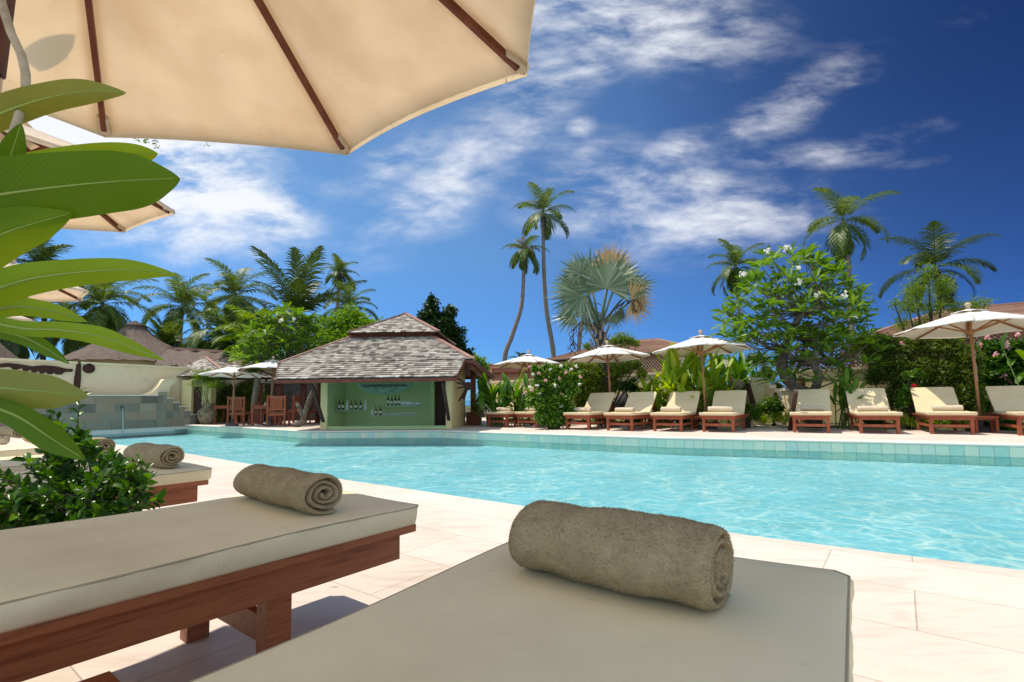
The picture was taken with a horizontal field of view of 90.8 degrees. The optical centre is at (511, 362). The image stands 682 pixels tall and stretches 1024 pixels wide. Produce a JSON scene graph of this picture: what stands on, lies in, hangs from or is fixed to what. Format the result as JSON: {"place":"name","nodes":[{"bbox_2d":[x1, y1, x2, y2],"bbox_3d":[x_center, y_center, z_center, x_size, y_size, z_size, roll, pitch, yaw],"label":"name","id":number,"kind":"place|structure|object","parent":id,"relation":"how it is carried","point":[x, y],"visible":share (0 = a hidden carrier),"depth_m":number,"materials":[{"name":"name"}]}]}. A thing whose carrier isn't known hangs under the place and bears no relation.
{"place":"outdoors","nodes":[
{"label":"outdoors","id":0,"kind":"place"},
{"bbox_2d":[0,0,1023,399],"label":"sky","id":1,"kind":"structure","parent":0,"point":[675,128],"materials":[{"name":"blue"}]},
{"bbox_2d":[7,437,1023,681],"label":"deck","id":2,"kind":"structure","parent":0,"point":[918,619],"depth_m":2.04,"materials":[{"name":"stone"}]},
{"bbox_2d":[0,444,43,456],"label":"sun lounger","id":3,"kind":"object","parent":2,"relation":"on","point":[9,450],"visible":0.25,"depth_m":4.29,"materials":[{"name":"fabric"}]},
{"bbox_2d":[3,260,88,301],"bbox_3d":[-6.746,-0.104,6.460,1.931,2.962,1.931,-1,-4,0],"label":"parasol","id":4,"kind":"object","parent":2,"relation":"on","point":[72,294],"visible":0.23,"depth_m":7.33,"materials":[{"name":"beige fabric"}]},
{"bbox_2d":[0,454,107,472],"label":"sun lounger","id":5,"kind":"object","parent":2,"relation":"on","point":[14,466],"visible":0.12,"depth_m":3.18,"materials":[{"name":"fabric"}]},
{"bbox_2d":[0,387,165,529],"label":"shrub","id":6,"kind":"object","parent":2,"relation":"on","point":[63,494],"visible":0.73,"depth_m":2.02,"materials":[{"name":"green plant"}]},
{"bbox_2d":[0,122,174,232],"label":"parasol","id":7,"kind":"object","parent":2,"relation":"on","point":[124,221],"visible":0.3,"depth_m":3.84,"materials":[{"name":"beige fabric"}]},
{"bbox_2d":[0,79,179,459],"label":"broad leaf plant","id":8,"kind":"object","parent":2,"relation":"on","point":[47,194],"visible":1,"depth_m":0.92,"materials":[{"name":"plant"}]},
{"bbox_2d":[79,671,119,681],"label":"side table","id":9,"kind":"object","parent":2,"relation":"on","point":[108,676],"visible":1,"depth_m":1.04,"materials":[{"name":"brown wood"}]},
{"bbox_2d":[0,462,211,526],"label":"sun lounger","id":10,"kind":"object","parent":2,"relation":"on","point":[182,482],"visible":0.31,"depth_m":2.77,"materials":[{"name":"fabric"}]},
{"bbox_2d":[123,442,184,467],"bbox_3d":[-2.097,0.538,2.950,0.504,0.136,0.148,-4,-5,34],"label":"rolled towel","id":11,"kind":"object","parent":10,"relation":"on","point":[164,456],"visible":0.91,"depth_m":2.84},
{"bbox_2d":[0,490,418,681],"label":"sun lounger","id":12,"kind":"object","parent":2,"relation":"on","point":[73,592],"visible":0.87,"depth_m":1.29,"materials":[{"name":"fabric"}]},
{"bbox_2d":[233,463,342,514],"bbox_3d":[-0.796,0.436,1.768,0.534,0.137,0.160,-4,-5,40],"label":"rolled towel","id":13,"kind":"object","parent":12,"relation":"on","point":[309,492],"visible":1,"depth_m":1.64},
{"bbox_2d":[0,0,535,154],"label":"parasol","id":14,"kind":"object","parent":2,"relation":"on","point":[344,77],"visible":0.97,"depth_m":1.97,"materials":[{"name":"beige fabric"}]},
{"bbox_2d":[0,0,30,131],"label":"stem","id":15,"kind":"object","parent":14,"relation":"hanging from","point":[25,80],"visible":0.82,"depth_m":0.98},
{"bbox_2d":[189,542,853,681],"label":"sun lounger","id":16,"kind":"object","parent":2,"relation":"on","point":[497,614],"visible":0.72,"depth_m":0.77,"materials":[{"name":"fabric"}]},
{"bbox_2d":[508,499,734,611],"bbox_3d":[0.196,0.357,0.971,0.417,0.151,0.178,-4,-5,37],"label":"rolled towel","id":17,"kind":"object","parent":16,"relation":"on","point":[681,560],"visible":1,"depth_m":0.89,"materials":[{"name":"fabric"}]},
{"bbox_2d":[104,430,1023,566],"bbox_3d":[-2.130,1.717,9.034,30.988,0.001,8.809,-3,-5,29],"label":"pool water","id":18,"kind":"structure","parent":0,"point":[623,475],"depth_m":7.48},
{"bbox_2d":[107,433,1023,569],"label":"swimming pool","id":19,"kind":"structure","parent":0,"point":[943,530],"depth_m":6.71,"materials":[{"name":"liquid"}]},
{"bbox_2d":[103,426,1023,466],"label":"pool tiles","id":20,"kind":"object","parent":19,"relation":"on","point":[899,452],"visible":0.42,"depth_m":10.38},
{"bbox_2d":[547,338,700,378],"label":"tiled house","id":21,"kind":"structure","parent":0,"point":[655,344],"depth_m":27.78,"materials":[{"name":"tile"}]},
{"bbox_2d":[465,406,1023,430],"bbox_3d":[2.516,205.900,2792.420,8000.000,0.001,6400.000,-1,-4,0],"label":"ground","id":22,"kind":"structure","parent":0,"point":[468,408],"depth_m":13.63,"materials":[{"name":"stone"}]},
{"bbox_2d":[0,316,76,359],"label":"palm tree","id":23,"kind":"object","parent":22,"relation":"on","point":[19,351],"visible":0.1,"depth_m":25.97,"materials":[{"name":"green plant"}]},
{"bbox_2d":[15,240,76,359],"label":"palm tree","id":24,"kind":"object","parent":22,"relation":"on","point":[46,253],"visible":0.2,"depth_m":30.23,"materials":[{"name":"green plant"}]},
{"bbox_2d":[37,301,98,355],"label":"palm tree","id":25,"kind":"object","parent":22,"relation":"on","point":[69,346],"visible":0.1,"depth_m":29.59,"materials":[{"name":"green plant"}]},
{"bbox_2d":[0,358,190,405],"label":"feature wall","id":26,"kind":"structure","parent":22,"relation":"on","point":[112,379],"depth_m":18.31,"materials":[{"name":"beige paint"}]},
{"bbox_2d":[0,363,72,374],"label":"wall carving","id":27,"kind":"object","parent":26,"relation":"attached to","point":[43,369],"depth_m":16.38},
{"bbox_2d":[0,391,195,437],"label":"water wall","id":28,"kind":"structure","parent":22,"relation":"on","point":[115,415],"depth_m":18.00,"materials":[{"name":"grey stone"}]},
{"bbox_2d":[141,379,174,397],"bbox_3d":[-13.476,1.190,19.001,0.300,1.150,1.332,-3,-5,29],"label":"curved spout","id":29,"kind":"object","parent":28,"relation":"attached to","point":[163,384],"visible":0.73,"depth_m":19.18,"materials":[{"name":"beige paint"}]},
{"bbox_2d":[49,278,162,346],"bbox_3d":[-22.647,-1.338,28.149,5.500,8.984,5.514,-1,-4,0],"label":"palm tree","id":30,"kind":"object","parent":22,"relation":"on","point":[104,315],"visible":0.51,"depth_m":28.02,"materials":[{"name":"green plant"}]},
{"bbox_2d":[56,321,177,365],"bbox_3d":[-20.333,0.392,27.079,6.602,5.320,6.576,-1,-4,0],"label":"thatched hut","id":31,"kind":"object","parent":22,"relation":"on","point":[140,333],"visible":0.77,"depth_m":25.14,"materials":[{"name":"beige paint"}]},
{"bbox_2d":[143,318,195,347],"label":"areca palm","id":32,"kind":"object","parent":22,"relation":"on","point":[169,334],"visible":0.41,"depth_m":28.92,"materials":[{"name":"green plant"}]},
{"bbox_2d":[131,272,220,347],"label":"palm tree","id":33,"kind":"object","parent":22,"relation":"on","point":[185,300],"visible":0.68,"depth_m":31.91,"materials":[{"name":"green plant"}]},
{"bbox_2d":[155,347,264,420],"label":"thatched house","id":34,"kind":"structure","parent":22,"relation":"on","point":[176,355],"depth_m":24.87,"materials":[{"name":"beige paint"}]},
{"bbox_2d":[164,289,259,349],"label":"palm tree","id":35,"kind":"object","parent":22,"relation":"on","point":[192,341],"visible":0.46,"depth_m":27.52,"materials":[{"name":"green plant"}]},
{"bbox_2d":[200,316,248,351],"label":"areca palm","id":36,"kind":"object","parent":22,"relation":"on","point":[239,323],"visible":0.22,"depth_m":26.66,"materials":[{"name":"green plant"}]},
{"bbox_2d":[183,258,278,333],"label":"palm tree","id":37,"kind":"object","parent":22,"relation":"on","point":[231,283],"visible":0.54,"depth_m":29.92,"materials":[{"name":"green plant"}]},
{"bbox_2d":[216,377,272,422],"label":"bamboo hedge","id":38,"kind":"object","parent":22,"relation":"on","point":[222,394],"visible":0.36,"depth_m":21.69,"materials":[{"name":"green plant"}]},
{"bbox_2d":[209,245,366,326],"bbox_3d":[-11.652,-1.669,27.305,7.407,9.258,6.720,-1,-4,0],"label":"palm tree","id":39,"kind":"object","parent":22,"relation":"on","point":[299,286],"visible":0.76,"depth_m":26.60,"materials":[{"name":"green plant"}]},
{"bbox_2d":[321,253,359,312],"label":"palm tree","id":40,"kind":"object","parent":22,"relation":"on","point":[339,272],"visible":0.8,"depth_m":46.41,"materials":[{"name":"green plant"}]},
{"bbox_2d":[313,280,377,322],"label":"palm tree","id":41,"kind":"object","parent":22,"relation":"on","point":[348,299],"visible":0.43,"depth_m":34.20,"materials":[{"name":"green plant"}]},
{"bbox_2d":[416,292,476,355],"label":"dark tree","id":42,"kind":"object","parent":22,"relation":"on","point":[444,322],"visible":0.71,"depth_m":29.93,"materials":[{"name":"green plant"}]},
{"bbox_2d":[501,235,549,361],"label":"palm tree","id":43,"kind":"object","parent":22,"relation":"on","point":[524,253],"visible":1,"depth_m":42.37,"materials":[{"name":"green plant"}]},
{"bbox_2d":[513,182,575,356],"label":"palm tree","id":44,"kind":"object","parent":22,"relation":"on","point":[533,218],"visible":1,"depth_m":44.58,"materials":[{"name":"green plant"}]},
{"bbox_2d":[107,426,1020,465],"bbox_3d":[-2.129,1.757,9.031,30.988,0.430,8.809,-3,-5,29],"label":"pool shell","id":45,"kind":"object","parent":22,"relation":"in","point":[713,449],"visible":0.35,"depth_m":10.23,"materials":[{"name":"tile"}]},
{"bbox_2d":[490,355,673,421],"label":"garden wall","id":46,"kind":"structure","parent":22,"relation":"on","point":[511,376],"depth_m":19.20,"materials":[{"name":"yellow paint"}]},
{"bbox_2d":[546,241,655,421],"bbox_3d":[2.956,-1.156,16.835,3.819,6.342,1.639,-1,-4,0],"label":"fan palm","id":47,"kind":"object","parent":22,"relation":"on","point":[612,271],"visible":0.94,"depth_m":16.60,"materials":[{"name":"green plant"}]},
{"bbox_2d":[557,354,647,420],"bbox_3d":[2.963,0.854,16.766,3.030,2.373,1.142,-1,-4,4],"label":"climbing vine","id":48,"kind":"object","parent":22,"relation":"on","point":[592,377],"visible":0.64,"depth_m":16.56,"materials":[{"name":"green plant"}]},
{"bbox_2d":[185,424,1023,446],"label":"pool coping","id":49,"kind":"object","parent":22,"relation":"on","point":[1000,444],"visible":0.97,"depth_m":10.38,"materials":[{"name":"stone"}]},
{"bbox_2d":[198,418,1023,442],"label":"deck","id":50,"kind":"structure","parent":22,"relation":"on","point":[883,434],"depth_m":11.62,"materials":[{"name":"stone"}]},
{"bbox_2d":[197,404,216,423],"bbox_3d":[-12.042,2.027,19.957,0.706,0.813,0.706,-1,-4,0],"label":"plant jar","id":51,"kind":"object","parent":50,"relation":"on","point":[206,413],"visible":0.95,"depth_m":19.74,"materials":[{"name":"ceramic"}]},
{"bbox_2d":[187,367,227,403],"bbox_3d":[-12.142,0.890,20.043,1.820,1.667,1.696,-1,-4,0],"label":"papyrus","id":52,"kind":"object","parent":51,"relation":"in","point":[203,379],"visible":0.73,"depth_m":19.87,"materials":[{"name":"green plant"}]},
{"bbox_2d":[177,356,271,423],"bbox_3d":[-12.336,1.113,21.379,3.309,2.853,3.147,-1,-4,11],"label":"gatehouse","id":53,"kind":"object","parent":50,"relation":"on","point":[191,399],"visible":0.44,"depth_m":20.11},
{"bbox_2d":[193,387,201,423],"bbox_3d":[-12.554,1.706,20.120,0.400,1.490,0.060,-1,-4,0],"label":"door","id":54,"kind":"structure","parent":53,"relation":"in","point":[197,403],"depth_m":20.10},
{"bbox_2d":[198,362,267,425],"bbox_3d":[-10.108,1.131,18.350,2.086,2.336,2.086,0,-4,-6],"label":"parasol","id":55,"kind":"object","parent":50,"relation":"on","point":[231,371],"visible":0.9,"depth_m":18.29,"materials":[{"name":"fabric"}]},
{"bbox_2d":[226,396,250,425],"bbox_3d":[-10.079,1.785,18.690,0.643,1.064,0.538,-1,-4,0],"label":"dining chair","id":56,"kind":"object","parent":50,"relation":"on","point":[237,404],"visible":0.91,"depth_m":18.45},
{"bbox_2d":[210,304,297,357],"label":"areca palm","id":57,"kind":"object","parent":50,"relation":"on","point":[243,313],"visible":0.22,"depth_m":24.39,"materials":[{"name":"green plant"}]},
{"bbox_2d":[250,355,262,421],"bbox_3d":[-10.623,1.199,20.856,0.368,2.815,3.481,2,-5,-30],"label":"trunk","id":58,"kind":"object","parent":50,"relation":"on","point":[256,390],"visible":0.38,"depth_m":19.44,"materials":[{"name":"plant"}]},
{"bbox_2d":[236,356,278,425],"bbox_3d":[-8.620,1.011,18.165,2.243,2.513,2.243,-1,-4,5],"label":"parasol","id":59,"kind":"object","parent":50,"relation":"on","point":[273,363],"visible":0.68,"depth_m":17.96,"materials":[{"name":"fabric"}]},
{"bbox_2d":[250,405,283,425],"bbox_3d":[-8.965,1.924,18.496,0.840,0.730,0.838,0,-4,-3],"label":"dining table","id":60,"kind":"object","parent":50,"relation":"on","point":[260,407],"visible":0.6,"depth_m":18.14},
{"bbox_2d":[225,301,330,420],"bbox_3d":[-9.092,-0.014,19.233,4.591,4.833,2.895,-1,-4,0],"label":"frangipani tree","id":61,"kind":"object","parent":50,"relation":"on","point":[288,344],"visible":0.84,"depth_m":18.89,"materials":[{"name":"green plant"}]},
{"bbox_2d":[266,395,290,426],"bbox_3d":[-8.057,1.673,17.504,0.643,1.064,0.538,-1,-4,0],"label":"dining chair","id":62,"kind":"object","parent":50,"relation":"on","point":[278,403],"visible":0.98,"depth_m":17.27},
{"bbox_2d":[254,373,320,423],"bbox_3d":[-9.325,1.283,21.262,4.636,2.422,3.619,-1,-4,0],"label":"dining shelter","id":63,"kind":"object","parent":50,"relation":"on","point":[289,391],"visible":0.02,"depth_m":19.92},
{"bbox_2d":[293,383,317,426],"bbox_3d":[-6.845,1.298,16.856,0.887,1.786,0.220,-1,-4,0],"label":"gnarled trunk","id":64,"kind":"object","parent":50,"relation":"on","point":[303,415],"visible":0.79,"depth_m":16.77,"materials":[{"name":"grey plant"}]},
{"bbox_2d":[308,302,383,349],"bbox_3d":[-7.188,-0.098,21.946,3.296,5.275,2.396,0,-4,-12],"label":"round bush","id":65,"kind":"object","parent":50,"relation":"on","point":[341,325],"visible":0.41,"depth_m":21.70,"materials":[{"name":"green plant"}]},
{"bbox_2d":[275,312,494,429],"bbox_3d":[-3.897,0.152,17.127,6.033,3.941,7.401,-1,-4,4],"label":"bar hut","id":66,"kind":"object","parent":50,"relation":"on","point":[431,364],"visible":1,"depth_m":15.56,"materials":[{"name":"wood"}]},
{"bbox_2d":[358,383,411,393],"bbox_3d":[-3.860,0.787,15.300,1.670,0.320,0.074,-1,-4,6],"label":"hanging carving","id":67,"kind":"object","parent":66,"relation":"attached to","point":[383,388],"visible":1,"depth_m":15.28,"materials":[{"name":"green wood"}]},
{"bbox_2d":[435,381,445,425],"bbox_3d":[-2.124,1.036,16.079,0.625,1.980,0.050,-1,-4,6],"label":"door","id":68,"kind":"structure","parent":66,"relation":"in","point":[440,413],"depth_m":16.05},
{"bbox_2d":[469,372,524,426],"bbox_3d":[-0.423,1.141,15.848,1.874,1.722,1.292,-1,-4,0],"label":"heliconia clump","id":69,"kind":"object","parent":50,"relation":"on","point":[487,397],"visible":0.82,"depth_m":15.62,"materials":[{"name":"green plant"}]},
{"bbox_2d":[486,394,532,427],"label":"sun lounger","id":70,"kind":"object","parent":50,"relation":"on","point":[504,414],"visible":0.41,"depth_m":15.19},
{"bbox_2d":[504,370,533,426],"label":"heliconia clump","id":71,"kind":"object","parent":50,"relation":"on","point":[518,392],"visible":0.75,"depth_m":15.43,"materials":[{"name":"green plant"}]},
{"bbox_2d":[494,350,559,423],"bbox_3d":[0.587,0.834,17.469,2.269,2.541,2.268,-2,-4,11],"label":"parasol","id":72,"kind":"object","parent":50,"relation":"on","point":[523,361],"visible":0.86,"depth_m":17.43,"materials":[{"name":"fabric"}]},
{"bbox_2d":[515,394,563,427],"bbox_3d":[1.002,1.447,15.467,0.828,0.995,1.963,-4,-5,39],"label":"sun lounger","id":73,"kind":"object","parent":50,"relation":"on","point":[526,414],"visible":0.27,"depth_m":14.78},
{"bbox_2d":[523,361,585,429],"bbox_3d":[1.202,0.914,14.133,1.808,1.949,1.226,-1,-4,0],"label":"hibiscus bush","id":74,"kind":"object","parent":50,"relation":"on","point":[550,400],"visible":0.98,"depth_m":13.93,"materials":[{"name":"green plant"}]},
{"bbox_2d":[563,392,614,429],"bbox_3d":[2.262,1.339,14.210,0.828,0.995,1.963,-4,-5,36],"label":"sun lounger","id":75,"kind":"object","parent":50,"relation":"on","point":[600,404],"visible":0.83,"depth_m":14.21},
{"bbox_2d":[568,340,649,426],"bbox_3d":[2.854,0.612,14.954,2.285,2.560,2.285,3,-6,-42],"label":"parasol","id":76,"kind":"object","parent":50,"relation":"on","point":[607,353],"visible":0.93,"depth_m":14.94,"materials":[{"name":"fabric"}]},
{"bbox_2d":[603,392,656,430],"bbox_3d":[3.260,1.278,13.534,0.828,0.995,1.963,-4,-5,37],"label":"sun lounger","id":77,"kind":"object","parent":50,"relation":"on","point":[642,403],"visible":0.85,"depth_m":13.57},
{"bbox_2d":[617,377,642,425],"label":"leafy plant","id":78,"kind":"object","parent":50,"relation":"on","point":[629,386],"visible":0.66,"depth_m":15.08,"materials":[{"name":"green plant"}]},
{"bbox_2d":[634,372,687,427],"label":"ginger clump","id":79,"kind":"object","parent":50,"relation":"on","point":[660,401],"visible":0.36,"depth_m":14.31,"materials":[{"name":"green plant"}]},
{"bbox_2d":[650,391,699,431],"bbox_3d":[4.305,1.231,13.077,0.828,0.995,1.963,-4,-5,35],"label":"sun lounger","id":80,"kind":"object","parent":50,"relation":"on","point":[686,402],"visible":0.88,"depth_m":13.13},
{"bbox_2d":[647,342,738,427],"bbox_3d":[5.134,0.651,14.377,2.704,2.354,1.947,1,-5,-22],"label":"ginger clump","id":81,"kind":"object","parent":50,"relation":"on","point":[676,376],"visible":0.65,"depth_m":13.99,"materials":[{"name":"green plant"}]},
{"bbox_2d":[652,330,752,428],"bbox_3d":[5.053,0.437,13.384,2.344,2.626,2.344,0,-4,-9],"label":"parasol","id":82,"kind":"object","parent":50,"relation":"on","point":[700,345],"visible":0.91,"depth_m":13.37,"materials":[{"name":"fabric"}]},
{"bbox_2d":[699,390,749,432],"bbox_3d":[5.339,1.185,12.623,0.828,0.995,1.963,-4,-5,34],"label":"sun lounger","id":83,"kind":"object","parent":50,"relation":"on","point":[736,399],"visible":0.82,"depth_m":12.72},
{"bbox_2d":[741,402,762,427],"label":"shrub","id":84,"kind":"object","parent":50,"relation":"on","point":[755,412],"visible":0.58,"depth_m":13.44,"materials":[{"name":"green plant"}]},
{"bbox_2d":[789,389,831,432],"bbox_3d":[7.146,1.122,12.066,0.828,0.995,1.963,-3,-5,32],"label":"sun lounger","id":85,"kind":"object","parent":50,"relation":"on","point":[813,397],"visible":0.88,"depth_m":12.18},
{"bbox_2d":[825,355,867,429],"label":"ginger stalks","id":86,"kind":"object","parent":50,"relation":"on","point":[843,387],"visible":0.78,"depth_m":12.48,"materials":[{"name":"green plant"}]},
{"bbox_2d":[846,388,902,433],"bbox_3d":[8.226,1.073,11.581,0.828,0.995,1.963,-3,-5,27],"label":"sun lounger","id":87,"kind":"object","parent":50,"relation":"on","point":[875,397],"visible":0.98,"depth_m":11.76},
{"bbox_2d":[910,387,977,434],"bbox_3d":[9.458,1.028,11.167,0.828,0.995,1.963,-3,-5,29],"label":"sun lounger","id":88,"kind":"object","parent":50,"relation":"on","point":[925,399],"visible":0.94,"depth_m":11.37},
{"bbox_2d":[893,302,1023,431],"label":"parasol","id":89,"kind":"object","parent":50,"relation":"on","point":[970,323],"visible":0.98,"depth_m":11.33,"materials":[{"name":"fabric"}]},
{"bbox_2d":[974,416,999,432],"bbox_3d":[10.084,1.316,10.791,0.400,0.350,0.400,-3,-5,29],"label":"side table","id":90,"kind":"object","parent":50,"relation":"on","point":[992,418],"visible":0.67,"depth_m":10.68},
{"bbox_2d":[982,385,1023,435],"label":"sun lounger","id":91,"kind":"object","parent":50,"relation":"on","point":[1007,402],"visible":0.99,"depth_m":10.87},
{"bbox_2d":[582,331,641,362],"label":"bamboo tuft","id":92,"kind":"object","parent":22,"relation":"on","point":[618,339],"visible":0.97,"depth_m":22.04,"materials":[{"name":"green plant"}]},
{"bbox_2d":[707,238,766,352],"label":"palm tree","id":93,"kind":"object","parent":22,"relation":"on","point":[729,277],"visible":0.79,"depth_m":40.38,"materials":[{"name":"green plant"}]},
{"bbox_2d":[707,241,890,427],"bbox_3d":[7.775,-0.889,13.653,5.770,5.246,3.298,-1,-4,0],"label":"frangipani tree","id":94,"kind":"object","parent":22,"relation":"on","point":[803,309],"visible":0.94,"depth_m":13.39,"materials":[{"name":"green plant"}]},
{"bbox_2d":[745,322,893,427],"bbox_3d":[8.178,0.301,13.102,4.421,2.763,2.368,-1,-4,0],"label":"frangipani tree","id":95,"kind":"object","parent":22,"relation":"on","point":[804,358],"visible":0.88,"depth_m":13.02,"materials":[{"name":"green plant"}]},
{"bbox_2d":[802,186,900,339],"bbox_3d":[24.520,-4.781,36.552,5.565,15.932,6.676,-1,-4,0],"label":"palm tree","id":96,"kind":"object","parent":22,"relation":"on","point":[843,245],"visible":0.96,"depth_m":36.42,"materials":[{"name":"green plant"}]},
{"bbox_2d":[787,331,1023,423],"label":"garden wall","id":97,"kind":"structure","parent":22,"relation":"on","point":[832,375],"depth_m":15.39,"materials":[{"name":"yellow paint"}]},
{"bbox_2d":[965,332,1023,426],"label":"flowering creeper","id":98,"kind":"object","parent":97,"relation":"attached to","point":[1000,372],"visible":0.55,"depth_m":13.10,"materials":[{"name":"green plant"}]},
{"bbox_2d":[894,368,925,429],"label":"red flower shrub","id":99,"kind":"object","parent":22,"relation":"on","point":[904,399],"visible":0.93,"depth_m":12.14,"materials":[{"name":"green plant"}]},
{"bbox_2d":[853,329,989,426],"bbox_3d":[11.001,0.367,13.696,2.843,2.791,1.390,-3,-5,32],"label":"vine hedge","id":100,"kind":"object","parent":22,"relation":"on","point":[954,359],"visible":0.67,"depth_m":13.45,"materials":[{"name":"green plant"}]},
{"bbox_2d":[877,220,1002,312],"bbox_3d":[25.489,-2.695,30.324,5.779,10.838,6.019,-1,-4,0],"label":"palm tree","id":101,"kind":"object","parent":22,"relation":"on","point":[925,256],"visible":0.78,"depth_m":30.18,"materials":[{"name":"green plant"}]},
{"bbox_2d":[885,260,996,356],"bbox_3d":[14.803,-0.863,17.486,3.489,5.610,1.516,-1,-4,8],"label":"bamboo","id":102,"kind":"object","parent":22,"relation":"on","point":[930,306],"visible":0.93,"depth_m":17.59,"materials":[{"name":"green plant"}]},
{"bbox_2d":[1000,332,1023,385],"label":"broad leaf","id":103,"kind":"object","parent":22,"relation":"on","point":[1018,377],"visible":0.96,"depth_m":12.72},
{"bbox_2d":[751,422,800,426],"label":"path","id":104,"kind":"structure","parent":0,"point":[777,424],"depth_m":14.21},
{"bbox_2d":[709,351,769,423],"bbox_3d":[6.797,0.696,14.988,2.009,2.303,1.766,-1,-4,0],"label":"ginger clump","id":105,"kind":"object","parent":104,"relation":"on","point":[741,369],"visible":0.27,"depth_m":14.89,"materials":[{"name":"green plant"}]},
{"bbox_2d":[745,377,765,424],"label":"gate pillar","id":106,"kind":"structure","parent":104,"relation":"on","point":[758,391],"depth_m":14.57,"materials":[{"name":"beige paint"}]},
{"bbox_2d":[755,394,785,425],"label":"shrub","id":107,"kind":"object","parent":104,"relation":"on","point":[770,404],"visible":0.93,"depth_m":14.05,"materials":[{"name":"green plant"}]},
{"bbox_2d":[778,388,792,424],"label":"gate pillar","id":108,"kind":"structure","parent":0,"point":[786,395],"depth_m":14.27,"materials":[{"name":"beige paint"}]},
{"bbox_2d":[843,301,1023,366],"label":"tiled house","id":109,"kind":"structure","parent":0,"point":[1016,307],"depth_m":19.36,"materials":[{"name":"tile"}]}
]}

